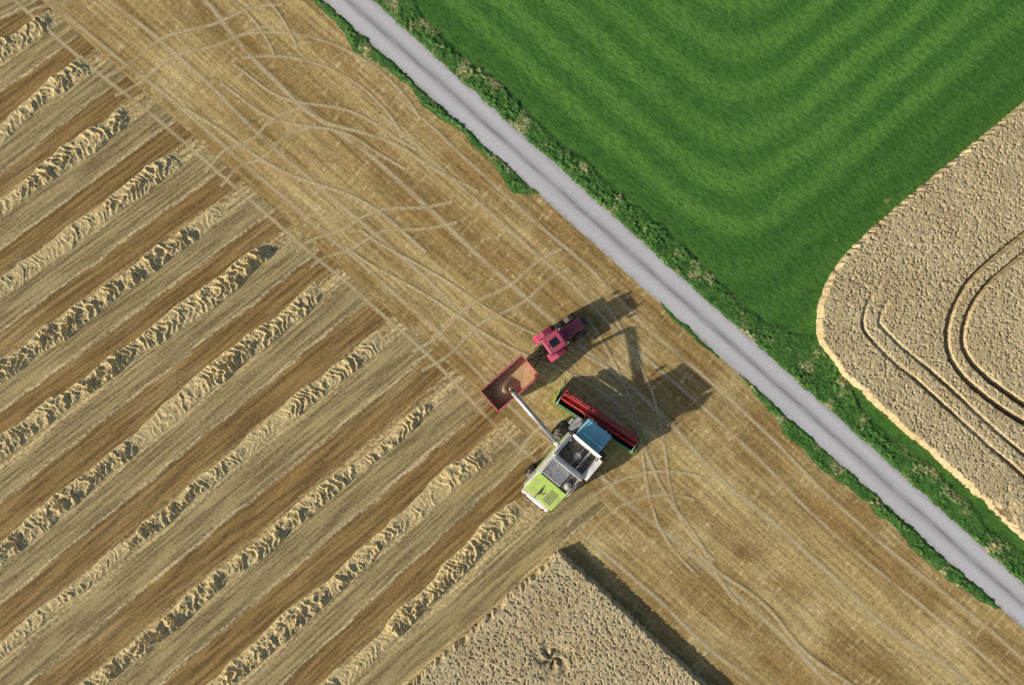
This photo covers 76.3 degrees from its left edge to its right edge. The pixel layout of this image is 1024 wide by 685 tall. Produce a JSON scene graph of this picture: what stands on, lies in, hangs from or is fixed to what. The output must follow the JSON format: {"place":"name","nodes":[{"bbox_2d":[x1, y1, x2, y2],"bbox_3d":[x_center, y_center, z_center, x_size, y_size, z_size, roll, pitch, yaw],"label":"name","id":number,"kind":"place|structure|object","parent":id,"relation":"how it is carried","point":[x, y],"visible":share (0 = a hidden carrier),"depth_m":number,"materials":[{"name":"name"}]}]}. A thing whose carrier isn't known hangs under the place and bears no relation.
{"place":"outdoors","nodes":[
{"label":"outdoors","id":0,"kind":"place"},
{"bbox_2d":[42,0,1023,684],"bbox_3d":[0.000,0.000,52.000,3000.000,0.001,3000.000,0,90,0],"label":"ground","id":1,"kind":"structure","parent":0,"point":[828,622],"depth_m":52.00,"materials":[{"name":"beige plant"}]},
{"bbox_2d":[0,0,33,17],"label":"stubble strip","id":2,"kind":"object","parent":1,"relation":"on","point":[7,7],"depth_m":52.00,"materials":[{"name":"beige plant"}]},
{"bbox_2d":[0,0,79,89],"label":"stubble strip","id":3,"kind":"object","parent":1,"relation":"on","point":[16,65],"visible":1,"depth_m":52.00,"materials":[{"name":"beige plant"}]},
{"bbox_2d":[0,9,57,61],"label":"windrow","id":4,"kind":"object","parent":3,"relation":"on","point":[34,29],"visible":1,"depth_m":51.85,"materials":[{"name":"plant"}]},
{"bbox_2d":[25,0,70,14],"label":"track","id":5,"kind":"structure","parent":1,"relation":"on","point":[32,10],"depth_m":51.98,"materials":[{"name":"beige soil"}]},
{"bbox_2d":[0,35,124,171],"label":"stubble strip","id":6,"kind":"object","parent":1,"relation":"on","point":[43,121],"visible":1,"depth_m":52.00,"materials":[{"name":"beige plant"}]},
{"bbox_2d":[0,55,94,146],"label":"windrow","id":7,"kind":"object","parent":6,"relation":"on","point":[66,78],"visible":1,"depth_m":51.87,"materials":[{"name":"plant"}]},
{"bbox_2d":[0,75,174,248],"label":"stubble strip","id":8,"kind":"object","parent":1,"relation":"on","point":[142,127],"visible":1,"depth_m":52.00,"materials":[{"name":"beige plant"}]},
{"bbox_2d":[0,104,133,221],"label":"windrow","id":9,"kind":"object","parent":8,"relation":"on","point":[81,147],"visible":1,"depth_m":51.82,"materials":[{"name":"plant"}]},
{"bbox_2d":[0,120,225,330],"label":"stubble strip","id":10,"kind":"object","parent":1,"relation":"on","point":[119,227],"visible":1,"depth_m":52.00,"materials":[{"name":"beige plant"}]},
{"bbox_2d":[0,151,185,299],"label":"windrow","id":11,"kind":"object","parent":10,"relation":"on","point":[148,178],"visible":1,"depth_m":51.89,"materials":[{"name":"plant"}]},
{"bbox_2d":[0,166,274,410],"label":"stubble strip","id":12,"kind":"object","parent":1,"relation":"on","point":[243,212],"visible":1,"depth_m":52.00,"materials":[{"name":"beige plant"}]},
{"bbox_2d":[0,203,227,384],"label":"windrow","id":13,"kind":"object","parent":12,"relation":"on","point":[71,321],"visible":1,"depth_m":51.80,"materials":[{"name":"plant"}]},
{"bbox_2d":[0,210,319,500],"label":"stubble strip","id":14,"kind":"object","parent":1,"relation":"on","point":[58,435],"visible":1,"depth_m":52.00,"materials":[{"name":"brown plant"}]},
{"bbox_2d":[0,242,275,461],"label":"windrow","id":15,"kind":"object","parent":14,"relation":"on","point":[214,293],"visible":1,"depth_m":51.80,"materials":[{"name":"plant"}]},
{"bbox_2d":[0,250,370,602],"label":"stubble strip","id":16,"kind":"object","parent":1,"relation":"on","point":[88,451],"visible":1,"depth_m":52.00,"materials":[{"name":"beige plant"}]},
{"bbox_2d":[0,282,325,567],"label":"windrow","id":17,"kind":"object","parent":16,"relation":"on","point":[38,522],"visible":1,"depth_m":51.83,"materials":[{"name":"plant"}]},
{"bbox_2d":[105,3,282,77],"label":"track","id":18,"kind":"structure","parent":1,"relation":"on","point":[187,30],"depth_m":51.98,"materials":[{"name":"beige soil"}]},
{"bbox_2d":[114,24,283,96],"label":"track","id":19,"kind":"structure","parent":1,"relation":"on","point":[182,53],"depth_m":51.98,"materials":[{"name":"beige soil"}]},
{"bbox_2d":[0,296,431,684],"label":"stubble strip","id":20,"kind":"object","parent":1,"relation":"on","point":[61,631],"visible":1,"depth_m":52.00,"materials":[{"name":"beige plant"}]},
{"bbox_2d":[0,330,388,659],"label":"windrow","id":21,"kind":"object","parent":20,"relation":"on","point":[301,401],"visible":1,"depth_m":51.88,"materials":[{"name":"plant"}]},
{"bbox_2d":[233,0,275,57],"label":"track","id":22,"kind":"structure","parent":1,"relation":"on","point":[265,37],"depth_m":51.96,"materials":[{"name":"beige soil"}]},
{"bbox_2d":[204,104,306,172],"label":"track","id":23,"kind":"structure","parent":1,"relation":"on","point":[241,142],"depth_m":51.98,"materials":[{"name":"beige soil"}]},
{"bbox_2d":[27,351,488,684],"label":"stubble strip","id":24,"kind":"object","parent":1,"relation":"on","point":[368,427],"visible":0.67,"depth_m":52.00,"materials":[{"name":"beige plant"}]},
{"bbox_2d":[79,399,436,684],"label":"windrow","id":25,"kind":"object","parent":24,"relation":"on","point":[191,602],"visible":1,"depth_m":51.81,"materials":[{"name":"plant"}]},
{"bbox_2d":[220,123,316,186],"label":"track","id":26,"kind":"structure","parent":1,"relation":"on","point":[265,155],"depth_m":51.98,"materials":[{"name":"beige soil"}]},
{"bbox_2d":[14,0,539,463],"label":"track","id":27,"kind":"structure","parent":1,"relation":"on","point":[286,232],"depth_m":51.99,"materials":[{"name":"beige soil"}]},
{"bbox_2d":[268,0,297,48],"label":"track","id":28,"kind":"structure","parent":1,"relation":"on","point":[282,19],"depth_m":51.96,"materials":[{"name":"beige soil"}]},
{"bbox_2d":[183,106,426,252],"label":"track","id":29,"kind":"structure","parent":1,"relation":"on","point":[298,177],"depth_m":51.96,"materials":[{"name":"beige soil"}]},
{"bbox_2d":[105,0,510,364],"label":"track","id":30,"kind":"structure","parent":1,"relation":"on","point":[342,206],"depth_m":51.99,"materials":[{"name":"beige soil"}]},
{"bbox_2d":[65,14,552,443],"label":"track","id":31,"kind":"structure","parent":1,"relation":"on","point":[267,183],"depth_m":51.99,"materials":[{"name":"beige soil"}]},
{"bbox_2d":[220,83,404,169],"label":"track","id":32,"kind":"structure","parent":1,"relation":"on","point":[316,127],"depth_m":51.96,"materials":[{"name":"beige soil"}]},
{"bbox_2d":[243,55,400,131],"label":"track","id":33,"kind":"structure","parent":1,"relation":"on","point":[369,94],"depth_m":51.97,"materials":[{"name":"beige soil"}]},
{"bbox_2d":[233,64,416,149],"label":"track","id":34,"kind":"structure","parent":1,"relation":"on","point":[315,104],"depth_m":51.96,"materials":[{"name":"beige soil"}]},
{"bbox_2d":[239,31,420,119],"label":"track","id":35,"kind":"structure","parent":1,"relation":"on","point":[385,76],"depth_m":51.97,"materials":[{"name":"beige soil"}]},
{"bbox_2d":[157,402,536,684],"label":"stubble strip","id":36,"kind":"object","parent":1,"relation":"on","point":[219,651],"visible":0.67,"depth_m":52.00,"materials":[{"name":"beige plant"}]},
{"bbox_2d":[206,446,491,684],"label":"windrow","id":37,"kind":"object","parent":36,"relation":"on","point":[293,619],"visible":1,"depth_m":51.83,"materials":[{"name":"plant"}]},
{"bbox_2d":[296,200,452,251],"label":"track","id":38,"kind":"structure","parent":1,"relation":"on","point":[364,216],"depth_m":51.97,"materials":[{"name":"beige soil"}]},
{"bbox_2d":[279,84,478,192],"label":"track","id":39,"kind":"structure","parent":1,"relation":"on","point":[359,131],"depth_m":51.96,"materials":[{"name":"beige soil"}]},
{"bbox_2d":[310,221,457,267],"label":"track","id":40,"kind":"structure","parent":1,"relation":"on","point":[389,230],"depth_m":51.97,"materials":[{"name":"beige soil"}]},
{"bbox_2d":[281,445,604,684],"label":"stubble strip","id":41,"kind":"object","parent":1,"relation":"on","point":[533,538],"visible":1,"depth_m":52.00,"materials":[{"name":"beige plant"}]},
{"bbox_2d":[321,500,525,684],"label":"windrow","id":42,"kind":"object","parent":41,"relation":"on","point":[456,567],"visible":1,"depth_m":51.83,"materials":[{"name":"plant"}]},
{"bbox_2d":[509,377,646,511],"bbox_3d":[3.460,7.485,49.799,10.791,4.469,10.275,40,90,0],"label":"combine harvester","id":43,"kind":"object","parent":41,"relation":"on","point":[562,468],"visible":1,"depth_m":48.76,"materials":[{"name":"white paint"}]},
{"bbox_2d":[412,248,561,352],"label":"track","id":44,"kind":"structure","parent":1,"relation":"on","point":[482,298],"depth_m":51.97,"materials":[{"name":"beige soil"}]},
{"bbox_2d":[346,247,638,426],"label":"track","id":45,"kind":"structure","parent":1,"relation":"on","point":[473,326],"depth_m":51.95,"materials":[{"name":"beige soil"}]},
{"bbox_2d":[421,268,569,371],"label":"track","id":46,"kind":"structure","parent":1,"relation":"on","point":[486,320],"depth_m":51.97,"materials":[{"name":"beige soil"}]},
{"bbox_2d":[359,229,655,411],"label":"track","id":47,"kind":"structure","parent":1,"relation":"on","point":[505,319],"depth_m":51.95,"materials":[{"name":"beige soil"}]},
{"bbox_2d":[480,354,541,411],"bbox_3d":[0.315,2.725,50.995,5.543,2.010,2.270,-41,90,0],"label":"grain trailer","id":48,"kind":"object","parent":1,"relation":"on","point":[520,374],"visible":0.92,"depth_m":50.93,"materials":[{"name":"paint"}]},
{"bbox_2d":[408,549,708,684],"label":"unharvested wheat","id":49,"kind":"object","parent":1,"relation":"on","point":[560,617],"depth_m":51.28,"materials":[{"name":"beige plant"}]},
{"bbox_2d":[532,313,587,362],"bbox_3d":[3.837,-0.466,50.584,4.565,2.889,2.400,-35,90,0],"label":"tractor","id":50,"kind":"object","parent":1,"relation":"on","point":[554,343],"visible":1,"depth_m":50.21,"materials":[{"name":"metal"}]},
{"bbox_2d":[517,392,629,453],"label":"track","id":51,"kind":"structure","parent":1,"relation":"on","point":[559,420],"depth_m":51.97,"materials":[{"name":"beige soil"}]},
{"bbox_2d":[536,413,633,464],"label":"track","id":52,"kind":"structure","parent":1,"relation":"on","point":[611,417],"depth_m":51.97,"materials":[{"name":"brown soil"}]},
{"bbox_2d":[203,0,970,684],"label":"track","id":53,"kind":"structure","parent":1,"relation":"on","point":[663,416],"depth_m":51.99,"materials":[{"name":"beige soil"}]},
{"bbox_2d":[567,470,702,526],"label":"track","id":54,"kind":"structure","parent":1,"relation":"on","point":[621,479],"depth_m":51.96,"materials":[{"name":"brown soil"}]},
{"bbox_2d":[586,316,693,571],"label":"track","id":55,"kind":"structure","parent":1,"relation":"on","point":[642,456],"depth_m":51.95,"materials":[{"name":"brown soil"}]},
{"bbox_2d":[587,494,694,539],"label":"track","id":56,"kind":"structure","parent":1,"relation":"on","point":[612,511],"depth_m":51.96,"materials":[{"name":"brown soil"}]},
{"bbox_2d":[310,0,1001,609],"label":"grass verge","id":57,"kind":"structure","parent":1,"relation":"on","point":[822,458],"depth_m":51.94,"materials":[{"name":"green plant"}]},
{"bbox_2d":[605,304,714,560],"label":"track","id":58,"kind":"structure","parent":1,"relation":"on","point":[658,414],"depth_m":51.95,"materials":[{"name":"brown soil"}]},
{"bbox_2d":[596,387,739,605],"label":"track","id":59,"kind":"structure","parent":1,"relation":"on","point":[658,481],"depth_m":51.95,"materials":[{"name":"brown soil"}]},
{"bbox_2d":[578,531,759,684],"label":"track","id":60,"kind":"structure","parent":1,"relation":"on","point":[685,627],"depth_m":51.98,"materials":[{"name":"beige soil"}]},
{"bbox_2d":[373,0,1023,584],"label":"verge","id":61,"kind":"structure","parent":1,"relation":"on","point":[805,362],"depth_m":51.93,"materials":[{"name":"green plant"}]},
{"bbox_2d":[380,113,1017,684],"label":"track","id":62,"kind":"structure","parent":1,"relation":"on","point":[384,117],"depth_m":51.98,"materials":[{"name":"beige soil"}]},
{"bbox_2d":[395,95,1023,661],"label":"track","id":63,"kind":"structure","parent":1,"relation":"on","point":[993,633],"depth_m":51.99,"materials":[{"name":"beige soil"}]},
{"bbox_2d":[596,471,828,684],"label":"track","id":64,"kind":"structure","parent":1,"relation":"on","point":[766,621],"depth_m":51.98,"materials":[{"name":"beige soil"}]},
{"bbox_2d":[699,554,851,684],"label":"track","id":65,"kind":"structure","parent":1,"relation":"on","point":[779,622],"depth_m":51.95,"materials":[{"name":"brown soil"}]},
{"bbox_2d":[322,0,1023,628],"bbox_3d":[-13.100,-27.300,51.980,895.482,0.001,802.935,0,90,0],"label":"road","id":66,"kind":"structure","parent":0,"point":[644,266],"depth_m":51.98,"materials":[{"name":"grey asphalt"}]},
{"bbox_2d":[415,0,1023,551],"bbox_3d":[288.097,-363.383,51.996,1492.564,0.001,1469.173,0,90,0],"label":"green field","id":67,"kind":"structure","parent":0,"point":[771,162],"depth_m":52.00,"materials":[{"name":"green plant"}]},
{"bbox_2d":[816,102,1023,539],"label":"wheat field","id":68,"kind":"structure","parent":0,"point":[920,324],"depth_m":51.28,"materials":[{"name":"beige plant"}]}
]}

